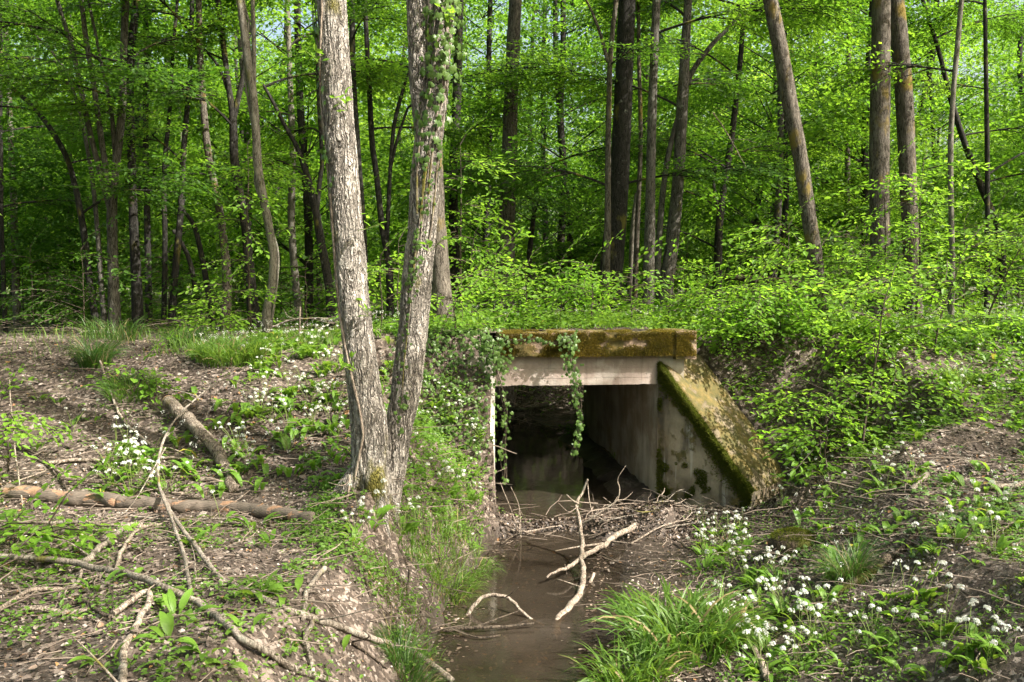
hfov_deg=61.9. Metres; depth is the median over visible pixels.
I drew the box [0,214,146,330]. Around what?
sapling
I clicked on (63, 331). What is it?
forest twigs
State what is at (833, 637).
wild garlic
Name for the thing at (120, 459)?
wild garlic
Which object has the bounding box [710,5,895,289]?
forest tree
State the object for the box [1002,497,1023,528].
wild garlic
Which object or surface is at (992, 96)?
forest tree
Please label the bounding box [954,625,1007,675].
wild garlic
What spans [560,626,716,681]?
grass tuft
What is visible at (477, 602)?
fallen branch
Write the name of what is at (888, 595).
wild garlic
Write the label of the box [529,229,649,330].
sapling
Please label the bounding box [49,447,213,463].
fallen branch
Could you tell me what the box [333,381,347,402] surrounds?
wild garlic
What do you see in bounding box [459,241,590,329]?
sapling
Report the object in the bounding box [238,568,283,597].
broad leaved plant
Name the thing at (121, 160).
forest tree
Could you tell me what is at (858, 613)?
wild garlic
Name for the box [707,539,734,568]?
wild garlic
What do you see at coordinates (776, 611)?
wild garlic
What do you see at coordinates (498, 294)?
sapling
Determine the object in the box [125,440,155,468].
wild garlic
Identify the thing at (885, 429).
wild garlic
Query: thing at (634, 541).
fallen branch
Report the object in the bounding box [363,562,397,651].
root
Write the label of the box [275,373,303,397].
wild garlic
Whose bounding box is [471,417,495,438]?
wild garlic
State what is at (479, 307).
shrub
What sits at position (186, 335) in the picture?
grass tuft
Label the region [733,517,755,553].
wild garlic
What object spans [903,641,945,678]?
wild garlic
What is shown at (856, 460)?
wild garlic
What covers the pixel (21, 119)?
forest tree
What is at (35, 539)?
sapling
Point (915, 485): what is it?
log
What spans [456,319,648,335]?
track
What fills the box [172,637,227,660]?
broad leaved plant
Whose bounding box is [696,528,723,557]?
wild garlic
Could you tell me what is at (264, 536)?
wild garlic
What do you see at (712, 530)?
wild garlic
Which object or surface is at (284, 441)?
wild garlic
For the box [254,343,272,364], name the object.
wild garlic
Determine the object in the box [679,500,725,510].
fallen branch
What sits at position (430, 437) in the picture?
slope herbs
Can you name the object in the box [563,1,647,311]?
tree
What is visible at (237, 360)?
grass tuft
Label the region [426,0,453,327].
tree
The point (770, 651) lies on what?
wild garlic
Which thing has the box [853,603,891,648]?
wild garlic
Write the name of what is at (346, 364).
leaf shoot
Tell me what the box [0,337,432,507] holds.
garlic carpet
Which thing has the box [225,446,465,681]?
stream bank herbs
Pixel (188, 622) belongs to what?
wild garlic
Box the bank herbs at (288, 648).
[0,342,1023,681]
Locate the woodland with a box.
[4,35,1023,308]
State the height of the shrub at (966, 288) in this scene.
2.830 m
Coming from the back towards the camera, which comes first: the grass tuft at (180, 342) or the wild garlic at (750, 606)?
the grass tuft at (180, 342)
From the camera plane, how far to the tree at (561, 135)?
20.07 m
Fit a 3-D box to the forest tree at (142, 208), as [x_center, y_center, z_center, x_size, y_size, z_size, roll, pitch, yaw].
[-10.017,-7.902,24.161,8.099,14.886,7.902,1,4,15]
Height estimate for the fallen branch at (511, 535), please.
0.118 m
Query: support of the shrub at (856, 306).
on the ground at (604, 466)
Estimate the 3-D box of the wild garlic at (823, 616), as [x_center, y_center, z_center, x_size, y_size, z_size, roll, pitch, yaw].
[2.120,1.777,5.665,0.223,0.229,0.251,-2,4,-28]
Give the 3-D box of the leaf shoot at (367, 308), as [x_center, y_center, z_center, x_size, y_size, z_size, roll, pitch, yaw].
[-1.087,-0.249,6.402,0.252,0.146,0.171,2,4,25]
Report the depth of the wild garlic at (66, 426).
7.72 m
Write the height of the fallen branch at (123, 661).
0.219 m
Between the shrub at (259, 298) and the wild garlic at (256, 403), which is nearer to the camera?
the wild garlic at (256, 403)
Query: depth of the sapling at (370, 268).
11.57 m
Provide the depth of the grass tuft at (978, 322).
10.41 m
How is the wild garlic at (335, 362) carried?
on the ground at (604, 466)
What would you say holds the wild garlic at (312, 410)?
on the ground at (604, 466)
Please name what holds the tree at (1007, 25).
on the ground at (604, 466)
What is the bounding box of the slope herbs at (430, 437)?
[385,362,493,548]
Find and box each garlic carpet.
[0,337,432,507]
[183,309,430,399]
[447,303,721,353]
[698,302,1023,479]
[781,361,1023,604]
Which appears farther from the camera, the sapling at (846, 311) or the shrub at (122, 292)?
the shrub at (122, 292)
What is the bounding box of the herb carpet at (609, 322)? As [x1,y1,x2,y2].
[372,306,1023,455]
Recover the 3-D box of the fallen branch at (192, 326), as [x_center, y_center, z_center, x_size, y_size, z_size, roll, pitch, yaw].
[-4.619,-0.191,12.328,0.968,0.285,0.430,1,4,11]
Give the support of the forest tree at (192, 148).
on the ground at (604, 466)
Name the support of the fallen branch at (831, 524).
on the ground at (604, 466)
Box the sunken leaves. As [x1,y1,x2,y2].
[430,530,618,680]
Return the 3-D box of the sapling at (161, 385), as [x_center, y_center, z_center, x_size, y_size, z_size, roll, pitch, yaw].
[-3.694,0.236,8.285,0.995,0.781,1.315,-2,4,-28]
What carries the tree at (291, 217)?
on the ground at (604, 466)
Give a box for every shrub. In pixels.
[0,213,97,325]
[0,229,69,312]
[0,244,79,318]
[1,266,107,325]
[7,228,105,321]
[23,223,183,322]
[38,259,143,319]
[40,233,155,322]
[87,219,260,329]
[92,211,221,325]
[159,240,291,328]
[175,246,300,327]
[179,250,303,306]
[209,196,334,313]
[221,249,292,327]
[234,237,335,323]
[256,224,385,314]
[288,218,403,323]
[291,303,325,324]
[394,216,474,299]
[430,268,489,309]
[431,216,550,312]
[467,242,537,309]
[515,197,600,311]
[524,236,625,312]
[536,237,600,311]
[555,240,654,311]
[584,252,663,312]
[623,227,711,310]
[624,220,738,311]
[679,212,798,308]
[724,268,803,299]
[796,187,948,312]
[800,225,937,316]
[854,191,1023,317]
[859,196,980,315]
[891,174,1023,314]
[894,223,1020,314]
[926,233,990,306]
[947,264,1023,317]
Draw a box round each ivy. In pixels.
[311,0,334,231]
[385,327,503,508]
[394,155,435,435]
[410,0,472,268]
[461,317,517,376]
[485,335,513,484]
[495,332,570,347]
[558,328,585,456]
[683,428,1023,627]
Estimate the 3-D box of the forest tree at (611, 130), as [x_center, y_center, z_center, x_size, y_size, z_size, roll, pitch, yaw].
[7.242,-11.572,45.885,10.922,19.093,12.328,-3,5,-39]
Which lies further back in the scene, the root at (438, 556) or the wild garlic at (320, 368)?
the wild garlic at (320, 368)
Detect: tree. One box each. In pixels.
[0,0,175,332]
[0,0,176,263]
[0,0,213,330]
[0,0,220,322]
[0,0,283,334]
[0,0,306,330]
[0,0,324,291]
[0,11,126,314]
[0,14,178,326]
[0,81,255,329]
[3,0,21,325]
[3,0,156,309]
[3,1,76,269]
[3,20,66,277]
[3,41,61,286]
[3,99,66,295]
[4,0,188,310]
[4,0,268,290]
[4,0,313,314]
[4,2,313,315]
[4,5,160,314]
[4,39,77,290]
[5,0,410,317]
[5,34,123,299]
[6,14,191,303]
[7,0,265,331]
[17,0,190,301]
[17,37,152,298]
[25,0,303,276]
[27,0,294,329]
[53,4,283,287]
[57,0,535,328]
[135,0,320,330]
[136,339,208,342]
[142,0,408,307]
[151,18,375,293]
[152,1,331,295]
[165,0,384,328]
[172,229,203,330]
[174,32,330,282]
[175,3,413,317]
[182,209,215,330]
[186,38,410,331]
[193,0,468,234]
[202,0,279,333]
[206,22,413,316]
[256,9,411,300]
[263,1,613,320]
[276,0,582,298]
[303,0,631,307]
[308,0,406,288]
[316,0,453,537]
[348,0,575,311]
[355,0,556,296]
[355,3,524,205]
[364,129,714,310]
[366,1,576,293]
[367,7,569,273]
[372,0,840,313]
[383,0,674,312]
[406,0,732,312]
[408,2,691,294]
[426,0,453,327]
[446,0,730,307]
[453,0,860,312]
[476,1,739,277]
[494,0,738,422]
[514,5,695,272]
[518,0,775,272]
[520,0,809,279]
[534,6,732,293]
[545,0,849,313]
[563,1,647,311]
[570,18,803,296]
[571,0,962,314]
[585,0,704,310]
[608,0,922,290]
[626,2,856,301]
[627,193,635,307]
[641,0,870,313]
[645,0,953,306]
[648,19,896,282]
[663,0,1023,310]
[665,27,792,294]
[671,21,868,249]
[680,0,992,292]
[700,5,935,262]
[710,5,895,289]
[712,1,868,294]
[721,273,801,287]
[736,0,977,311]
[743,0,1023,310]
[763,0,829,328]
[799,0,1023,310]
[799,0,1023,312]
[800,6,994,271]
[801,3,1023,302]
[802,0,963,318]
[821,2,1023,286]
[831,0,1023,301]
[857,0,1023,285]
[866,0,891,321]
[891,0,923,320]
[891,0,1023,311]
[915,0,1023,287]
[918,0,1023,274]
[921,0,1023,303]
[925,0,1023,276]
[942,44,1023,305]
[957,10,1023,278]
[968,0,1022,286]
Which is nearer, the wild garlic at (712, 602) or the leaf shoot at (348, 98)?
the wild garlic at (712, 602)
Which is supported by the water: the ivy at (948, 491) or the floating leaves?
the floating leaves
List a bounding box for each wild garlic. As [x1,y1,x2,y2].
[17,423,46,450]
[28,383,55,399]
[49,385,64,403]
[56,408,85,433]
[61,407,87,425]
[63,568,126,591]
[81,399,105,422]
[88,442,117,470]
[89,462,123,490]
[95,437,134,467]
[95,453,121,477]
[102,460,155,496]
[103,415,134,448]
[103,459,134,482]
[111,430,137,455]
[111,440,145,472]
[112,424,138,453]
[112,441,144,478]
[116,443,155,480]
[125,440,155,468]
[134,456,165,486]
[136,457,163,479]
[138,431,167,454]
[139,586,186,607]
[144,660,191,673]
[147,459,188,492]
[151,588,220,626]
[168,530,208,544]
[181,611,195,625]
[182,514,209,524]
[189,524,219,532]
[204,658,247,672]
[210,490,239,526]
[217,421,250,449]
[222,429,248,453]
[228,434,254,459]
[228,512,279,529]
[231,425,266,456]
[231,440,255,471]
[234,582,275,603]
[239,388,268,418]
[247,364,252,377]
[247,382,266,413]
[249,393,273,418]
[251,368,280,394]
[252,356,272,376]
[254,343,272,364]
[254,388,273,412]
[257,394,284,423]
[258,528,294,547]
[258,587,286,606]
[266,577,303,593]
[269,419,306,452]
[272,360,289,378]
[274,378,300,396]
[274,399,304,427]
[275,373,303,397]
[281,529,310,535]
[291,360,309,380]
[292,396,324,426]
[296,372,313,390]
[298,384,325,409]
[299,436,312,460]
[302,404,322,429]
[303,336,323,356]
[303,406,331,432]
[311,383,333,403]
[315,381,336,402]
[317,348,333,369]
[318,400,347,431]
[320,324,341,345]
[320,325,340,344]
[320,347,336,366]
[320,374,342,398]
[320,391,341,411]
[324,350,344,372]
[326,416,342,444]
[331,421,342,438]
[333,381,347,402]
[336,510,373,542]
[339,502,363,529]
[340,510,373,544]
[349,483,375,518]
[357,478,399,519]
[358,496,386,528]
[392,498,417,537]
[393,509,414,528]
[400,503,420,512]
[409,495,429,530]
[417,406,437,425]
[425,462,451,489]
[430,386,449,408]
[431,459,458,494]
[437,461,448,482]
[437,466,466,498]
[441,399,462,422]
[456,469,483,502]
[458,393,472,415]
[467,422,494,444]
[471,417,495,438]
[674,540,720,570]
[686,532,707,557]
[692,507,718,537]
[692,521,714,544]
[696,528,718,548]
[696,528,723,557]
[705,595,749,630]
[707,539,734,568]
[708,511,733,535]
[708,524,736,551]
[710,526,750,555]
[711,511,745,542]
[713,531,746,569]
[714,579,747,621]
[715,530,745,554]
[722,644,754,674]
[727,625,769,655]
[729,511,747,528]
[730,507,748,530]
[732,546,757,583]
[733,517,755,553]
[733,578,785,617]
[734,618,794,668]
[735,557,773,590]
[737,623,785,681]
[739,594,774,632]
[743,613,790,655]
[744,545,785,583]
[745,545,772,573]
[750,579,764,604]
[753,621,789,650]
[755,550,798,584]
[760,576,805,616]
[762,549,794,577]
[762,588,804,630]
[762,630,794,664]
[763,578,785,614]
[772,485,794,507]
[772,577,792,612]
[773,625,818,666]
[778,589,815,628]
[781,644,823,676]
[787,600,838,646]
[790,576,843,616]
[796,606,844,635]
[797,470,808,486]
[799,567,829,597]
[809,612,848,649]
[812,471,848,493]
[815,455,832,474]
[819,629,861,667]
[820,598,852,626]
[823,592,859,622]
[841,613,870,648]
[844,592,867,622]
[847,444,869,467]
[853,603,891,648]
[861,459,889,486]
[861,608,898,656]
[862,615,894,656]
[867,463,899,487]
[873,445,898,473]
[873,613,916,648]
[875,562,917,599]
[877,412,895,435]
[877,454,889,472]
[877,647,917,671]
[887,360,908,382]
[888,344,907,362]
[893,559,932,601]
[894,411,918,431]
[900,441,925,470]
[900,453,934,485]
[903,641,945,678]
[905,560,952,600]
[911,521,948,555]
[912,608,971,667]
[916,517,954,554]
[924,501,949,524]
[924,584,978,635]
[929,615,992,673]
[939,505,978,543]
[947,602,1003,650]
[949,382,971,403]
[954,529,991,564]
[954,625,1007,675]
[963,615,1022,654]
[963,624,1010,659]
[965,343,980,362]
[966,618,987,646]
[968,479,1008,516]
[969,487,1019,521]
[971,510,1019,556]
[975,503,999,529]
[978,379,995,400]
[978,642,1023,653]
[981,381,1010,403]
[982,481,1023,505]
[989,382,1008,398]
[994,475,1016,506]
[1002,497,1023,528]
[1013,543,1023,582]
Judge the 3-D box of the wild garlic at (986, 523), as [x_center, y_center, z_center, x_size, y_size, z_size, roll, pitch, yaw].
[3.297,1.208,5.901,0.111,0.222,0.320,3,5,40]
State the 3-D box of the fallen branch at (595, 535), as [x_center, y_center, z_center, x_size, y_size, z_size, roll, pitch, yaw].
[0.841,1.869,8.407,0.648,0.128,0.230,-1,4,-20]
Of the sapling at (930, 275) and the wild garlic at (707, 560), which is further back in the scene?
the sapling at (930, 275)
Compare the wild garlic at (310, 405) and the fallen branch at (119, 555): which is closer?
the fallen branch at (119, 555)
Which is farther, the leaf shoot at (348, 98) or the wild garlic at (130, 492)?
the wild garlic at (130, 492)
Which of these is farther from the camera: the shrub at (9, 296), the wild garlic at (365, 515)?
the shrub at (9, 296)
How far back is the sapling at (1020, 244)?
10.66 m
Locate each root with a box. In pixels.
[348,630,387,681]
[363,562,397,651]
[397,543,433,615]
[423,533,461,589]
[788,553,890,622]
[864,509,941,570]
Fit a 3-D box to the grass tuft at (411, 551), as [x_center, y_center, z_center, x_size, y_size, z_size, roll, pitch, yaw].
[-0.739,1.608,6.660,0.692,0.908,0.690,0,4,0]
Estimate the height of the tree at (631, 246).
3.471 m
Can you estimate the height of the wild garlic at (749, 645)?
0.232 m
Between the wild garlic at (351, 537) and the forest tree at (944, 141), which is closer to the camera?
the wild garlic at (351, 537)
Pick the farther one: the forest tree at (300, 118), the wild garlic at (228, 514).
the forest tree at (300, 118)
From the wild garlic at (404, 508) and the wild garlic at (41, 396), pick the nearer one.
the wild garlic at (404, 508)
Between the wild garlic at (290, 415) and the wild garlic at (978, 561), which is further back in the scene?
the wild garlic at (290, 415)
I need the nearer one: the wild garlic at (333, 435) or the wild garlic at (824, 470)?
the wild garlic at (333, 435)
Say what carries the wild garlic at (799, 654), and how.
on the ground at (604, 466)
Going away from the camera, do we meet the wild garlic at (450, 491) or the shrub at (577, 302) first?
the wild garlic at (450, 491)
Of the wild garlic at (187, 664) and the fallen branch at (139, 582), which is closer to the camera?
the wild garlic at (187, 664)
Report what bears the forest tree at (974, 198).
on the ground at (604, 466)
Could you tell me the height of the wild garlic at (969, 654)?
0.261 m
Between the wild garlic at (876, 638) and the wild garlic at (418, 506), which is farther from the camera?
the wild garlic at (418, 506)
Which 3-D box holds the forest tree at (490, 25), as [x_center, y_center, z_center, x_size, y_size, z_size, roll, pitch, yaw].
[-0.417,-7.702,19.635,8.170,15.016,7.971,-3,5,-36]
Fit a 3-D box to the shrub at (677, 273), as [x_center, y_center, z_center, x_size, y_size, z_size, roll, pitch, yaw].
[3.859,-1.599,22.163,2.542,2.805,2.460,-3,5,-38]
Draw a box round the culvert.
[468,328,785,509]
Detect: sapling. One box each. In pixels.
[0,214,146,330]
[0,220,94,332]
[0,363,81,483]
[0,442,137,573]
[0,464,116,576]
[81,325,193,409]
[167,254,286,335]
[184,110,316,335]
[251,239,337,330]
[326,223,454,335]
[367,227,459,318]
[391,247,504,341]
[392,107,558,311]
[447,202,513,315]
[451,227,555,330]
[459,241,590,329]
[492,226,625,325]
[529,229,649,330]
[570,236,692,331]
[603,225,719,325]
[645,258,772,330]
[675,252,823,346]
[675,271,783,354]
[679,249,799,325]
[686,248,842,357]
[707,244,842,345]
[709,193,886,319]
[731,341,902,478]
[748,369,908,505]
[752,238,1004,458]
[774,210,897,328]
[777,216,930,329]
[814,137,972,316]
[819,130,993,319]
[858,209,1023,351]
[859,560,951,646]
[920,213,1023,323]
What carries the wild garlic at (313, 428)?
on the ground at (604, 466)
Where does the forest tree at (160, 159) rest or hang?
on the ground at (604, 466)
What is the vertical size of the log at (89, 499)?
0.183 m
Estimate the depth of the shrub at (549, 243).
18.36 m
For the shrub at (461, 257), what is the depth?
26.22 m
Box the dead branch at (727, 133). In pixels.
[713,105,748,166]
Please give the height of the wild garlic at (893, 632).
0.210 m
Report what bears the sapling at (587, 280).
on the track
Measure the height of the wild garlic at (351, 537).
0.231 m
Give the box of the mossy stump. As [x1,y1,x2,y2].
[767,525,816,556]
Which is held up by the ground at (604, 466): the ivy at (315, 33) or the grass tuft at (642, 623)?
the grass tuft at (642, 623)
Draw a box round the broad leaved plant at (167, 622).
[131,611,181,643]
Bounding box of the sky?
[6,0,1023,286]
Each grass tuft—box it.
[54,331,133,370]
[59,312,151,340]
[87,366,168,404]
[148,321,216,347]
[148,331,250,357]
[176,327,284,367]
[209,327,338,342]
[242,319,397,350]
[342,545,447,665]
[368,605,451,681]
[390,513,457,602]
[402,483,494,606]
[425,493,506,583]
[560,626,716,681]
[581,573,789,671]
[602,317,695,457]
[658,589,788,650]
[803,535,899,585]
[939,362,987,385]
[946,309,1023,334]
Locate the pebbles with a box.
[0,343,1023,681]
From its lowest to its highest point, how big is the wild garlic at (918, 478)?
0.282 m
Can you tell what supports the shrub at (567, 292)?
on the ground at (604, 466)
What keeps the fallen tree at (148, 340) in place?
on the ground at (604, 466)
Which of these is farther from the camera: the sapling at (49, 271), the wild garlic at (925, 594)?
the sapling at (49, 271)
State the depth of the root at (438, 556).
7.05 m
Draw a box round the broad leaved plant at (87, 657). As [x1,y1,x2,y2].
[68,638,132,667]
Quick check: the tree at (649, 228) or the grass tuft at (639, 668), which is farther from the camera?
the tree at (649, 228)
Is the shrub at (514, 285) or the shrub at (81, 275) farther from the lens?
the shrub at (514, 285)
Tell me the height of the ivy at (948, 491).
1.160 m
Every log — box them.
[1,484,315,522]
[162,395,238,492]
[905,472,929,492]
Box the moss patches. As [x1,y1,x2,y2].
[0,400,1023,675]
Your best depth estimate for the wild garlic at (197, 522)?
6.17 m
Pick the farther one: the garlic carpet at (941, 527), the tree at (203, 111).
the tree at (203, 111)
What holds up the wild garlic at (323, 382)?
on the ground at (604, 466)
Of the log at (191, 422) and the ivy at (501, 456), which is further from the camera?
the ivy at (501, 456)
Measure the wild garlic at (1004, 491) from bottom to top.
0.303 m
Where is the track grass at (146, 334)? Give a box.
[0,318,388,358]
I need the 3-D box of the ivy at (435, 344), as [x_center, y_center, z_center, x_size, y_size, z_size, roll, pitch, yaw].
[-0.725,0.966,9.404,1.330,2.206,1.230,0,4,0]
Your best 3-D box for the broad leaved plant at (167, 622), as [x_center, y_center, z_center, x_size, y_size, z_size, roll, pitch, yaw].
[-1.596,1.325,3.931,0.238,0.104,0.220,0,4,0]
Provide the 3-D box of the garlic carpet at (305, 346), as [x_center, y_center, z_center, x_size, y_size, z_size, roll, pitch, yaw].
[-2.240,0.106,10.217,2.638,1.071,2.918,0,4,0]
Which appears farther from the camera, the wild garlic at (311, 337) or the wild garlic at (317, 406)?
the wild garlic at (311, 337)
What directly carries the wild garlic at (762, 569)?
on the ground at (604, 466)
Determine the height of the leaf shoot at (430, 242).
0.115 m
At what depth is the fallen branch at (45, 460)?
7.28 m
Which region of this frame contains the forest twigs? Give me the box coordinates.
[0,293,1023,405]
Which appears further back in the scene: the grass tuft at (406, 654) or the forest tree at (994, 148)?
the forest tree at (994, 148)
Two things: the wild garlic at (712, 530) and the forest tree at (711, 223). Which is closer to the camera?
the wild garlic at (712, 530)
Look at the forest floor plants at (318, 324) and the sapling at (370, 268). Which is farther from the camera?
the forest floor plants at (318, 324)
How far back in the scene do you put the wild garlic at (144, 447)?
7.41 m
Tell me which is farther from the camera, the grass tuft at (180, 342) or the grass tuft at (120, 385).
the grass tuft at (180, 342)
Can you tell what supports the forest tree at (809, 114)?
on the ground at (604, 466)
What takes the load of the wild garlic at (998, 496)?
on the ground at (604, 466)
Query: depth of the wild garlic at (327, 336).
9.54 m
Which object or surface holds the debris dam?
on the ground at (604, 466)
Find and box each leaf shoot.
[298,43,328,61]
[330,87,353,112]
[339,351,355,370]
[356,298,380,317]
[358,212,385,230]
[420,236,448,250]
[434,3,455,21]
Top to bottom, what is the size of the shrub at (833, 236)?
2.993 m
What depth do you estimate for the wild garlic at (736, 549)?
7.48 m
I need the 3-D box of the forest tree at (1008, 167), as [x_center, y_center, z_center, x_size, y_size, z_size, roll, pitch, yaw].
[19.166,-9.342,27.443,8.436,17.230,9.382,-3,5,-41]
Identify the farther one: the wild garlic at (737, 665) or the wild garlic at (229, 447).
the wild garlic at (229, 447)
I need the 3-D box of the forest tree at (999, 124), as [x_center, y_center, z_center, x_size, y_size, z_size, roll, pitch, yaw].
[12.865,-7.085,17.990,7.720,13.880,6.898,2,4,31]
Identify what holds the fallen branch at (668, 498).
on the debris dam
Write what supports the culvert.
on the ground at (604, 466)
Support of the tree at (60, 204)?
on the ground at (604, 466)
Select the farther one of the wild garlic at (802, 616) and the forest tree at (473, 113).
the forest tree at (473, 113)
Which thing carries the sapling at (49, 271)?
on the ground at (604, 466)
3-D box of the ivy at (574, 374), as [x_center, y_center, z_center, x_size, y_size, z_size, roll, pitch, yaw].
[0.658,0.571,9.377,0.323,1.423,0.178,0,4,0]
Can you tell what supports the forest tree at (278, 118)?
on the ground at (604, 466)
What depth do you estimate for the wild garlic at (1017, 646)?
4.44 m
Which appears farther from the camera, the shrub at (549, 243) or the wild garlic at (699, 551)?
the shrub at (549, 243)
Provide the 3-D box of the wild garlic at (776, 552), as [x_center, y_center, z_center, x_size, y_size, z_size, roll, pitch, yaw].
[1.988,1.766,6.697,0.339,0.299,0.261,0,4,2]
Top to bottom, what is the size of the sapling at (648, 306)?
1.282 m
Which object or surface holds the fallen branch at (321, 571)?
on the ground at (604, 466)
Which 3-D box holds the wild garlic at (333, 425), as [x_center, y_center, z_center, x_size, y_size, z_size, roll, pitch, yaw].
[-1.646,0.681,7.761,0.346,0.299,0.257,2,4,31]
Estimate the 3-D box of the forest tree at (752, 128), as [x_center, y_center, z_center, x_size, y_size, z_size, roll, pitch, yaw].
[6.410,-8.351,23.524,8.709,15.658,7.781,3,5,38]
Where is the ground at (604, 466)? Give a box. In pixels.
[0,286,1023,681]
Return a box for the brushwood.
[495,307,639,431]
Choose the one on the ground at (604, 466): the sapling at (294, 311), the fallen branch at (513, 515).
the sapling at (294, 311)
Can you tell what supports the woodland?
on the ground at (604, 466)
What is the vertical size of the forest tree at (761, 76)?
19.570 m
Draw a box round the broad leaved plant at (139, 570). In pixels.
[118,566,143,580]
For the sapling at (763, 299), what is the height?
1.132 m
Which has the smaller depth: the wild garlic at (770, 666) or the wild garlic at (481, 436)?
the wild garlic at (770, 666)
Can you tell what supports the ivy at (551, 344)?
attached to the culvert
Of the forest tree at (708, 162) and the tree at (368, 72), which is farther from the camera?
the forest tree at (708, 162)
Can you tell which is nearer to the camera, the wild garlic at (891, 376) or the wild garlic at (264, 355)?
the wild garlic at (264, 355)
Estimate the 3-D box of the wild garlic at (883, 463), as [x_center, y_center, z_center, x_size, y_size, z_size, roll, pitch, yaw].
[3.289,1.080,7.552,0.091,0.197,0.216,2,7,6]
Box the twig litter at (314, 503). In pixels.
[0,329,1023,681]
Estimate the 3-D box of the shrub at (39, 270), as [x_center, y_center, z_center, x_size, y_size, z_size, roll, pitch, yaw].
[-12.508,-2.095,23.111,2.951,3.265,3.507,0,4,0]
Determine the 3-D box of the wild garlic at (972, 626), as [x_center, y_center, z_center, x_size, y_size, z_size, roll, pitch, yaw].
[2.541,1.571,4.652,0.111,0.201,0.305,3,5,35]
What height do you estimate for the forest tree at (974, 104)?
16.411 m
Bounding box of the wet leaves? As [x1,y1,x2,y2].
[480,456,842,550]
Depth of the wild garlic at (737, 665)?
5.32 m
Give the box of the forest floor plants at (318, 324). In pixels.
[0,293,1023,434]
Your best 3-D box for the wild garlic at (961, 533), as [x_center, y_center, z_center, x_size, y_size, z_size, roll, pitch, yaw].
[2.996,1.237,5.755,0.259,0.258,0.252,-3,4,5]
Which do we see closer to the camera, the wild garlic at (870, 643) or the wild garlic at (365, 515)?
the wild garlic at (870, 643)
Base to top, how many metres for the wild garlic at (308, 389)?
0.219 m
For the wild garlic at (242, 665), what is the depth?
3.73 m
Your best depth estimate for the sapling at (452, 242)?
11.79 m
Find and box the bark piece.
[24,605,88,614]
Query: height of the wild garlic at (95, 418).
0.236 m
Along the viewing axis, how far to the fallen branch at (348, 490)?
6.46 m
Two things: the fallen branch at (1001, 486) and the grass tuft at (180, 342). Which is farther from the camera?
the grass tuft at (180, 342)
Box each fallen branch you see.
[0,546,337,681]
[0,570,105,620]
[3,441,68,490]
[9,379,61,509]
[44,509,166,528]
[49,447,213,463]
[54,522,142,561]
[61,473,204,497]
[62,326,124,335]
[62,586,113,617]
[72,589,152,681]
[99,360,167,453]
[108,363,257,589]
[113,544,213,587]
[114,520,140,568]
[130,507,250,521]
[158,489,454,681]
[170,317,217,334]
[240,442,309,451]
[272,310,338,327]
[295,606,320,677]
[299,307,305,335]
[301,565,339,620]
[328,474,350,503]
[443,610,533,638]
[453,587,532,620]
[498,525,529,544]
[500,482,533,536]
[503,400,562,411]
[504,525,560,532]
[546,522,639,577]
[555,465,632,619]
[565,566,594,582]
[573,524,631,538]
[588,506,653,523]
[592,547,626,565]
[602,496,626,512]
[631,502,699,542]
[637,489,692,504]
[654,501,716,528]
[676,539,723,551]
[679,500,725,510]
[751,645,780,680]
[807,522,852,530]
[940,467,992,489]
[988,480,1023,489]
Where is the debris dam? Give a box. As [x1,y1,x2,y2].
[489,444,761,545]
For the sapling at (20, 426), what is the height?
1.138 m
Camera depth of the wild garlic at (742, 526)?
8.24 m
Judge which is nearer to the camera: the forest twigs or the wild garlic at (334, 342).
the wild garlic at (334, 342)
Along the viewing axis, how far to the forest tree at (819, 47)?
34.08 m
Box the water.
[426,416,660,681]
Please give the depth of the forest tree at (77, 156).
41.46 m
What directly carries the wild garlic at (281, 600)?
on the ground at (604, 466)
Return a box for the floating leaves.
[429,513,608,681]
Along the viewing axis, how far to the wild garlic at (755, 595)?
6.42 m
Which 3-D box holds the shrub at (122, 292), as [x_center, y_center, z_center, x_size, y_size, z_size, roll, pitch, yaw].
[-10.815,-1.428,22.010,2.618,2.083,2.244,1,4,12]
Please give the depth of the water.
7.07 m
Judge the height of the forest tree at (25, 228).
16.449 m
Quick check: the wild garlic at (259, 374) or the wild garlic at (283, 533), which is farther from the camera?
the wild garlic at (259, 374)
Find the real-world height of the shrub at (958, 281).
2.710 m
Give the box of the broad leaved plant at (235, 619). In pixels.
[224,613,269,634]
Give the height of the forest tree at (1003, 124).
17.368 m
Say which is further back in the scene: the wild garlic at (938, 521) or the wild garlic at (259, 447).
the wild garlic at (259, 447)
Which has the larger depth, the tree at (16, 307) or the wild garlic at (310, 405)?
the tree at (16, 307)
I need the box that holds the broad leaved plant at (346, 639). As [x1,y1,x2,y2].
[332,635,350,652]
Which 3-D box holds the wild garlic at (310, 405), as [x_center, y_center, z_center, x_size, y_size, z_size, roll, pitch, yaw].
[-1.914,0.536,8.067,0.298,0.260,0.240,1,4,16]
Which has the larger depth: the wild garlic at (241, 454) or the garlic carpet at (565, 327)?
the garlic carpet at (565, 327)
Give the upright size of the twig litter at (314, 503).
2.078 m
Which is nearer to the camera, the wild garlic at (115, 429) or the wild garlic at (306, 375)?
the wild garlic at (115, 429)
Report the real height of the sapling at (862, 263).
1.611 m
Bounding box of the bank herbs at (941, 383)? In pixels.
[709,315,1023,465]
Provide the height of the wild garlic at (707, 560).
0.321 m

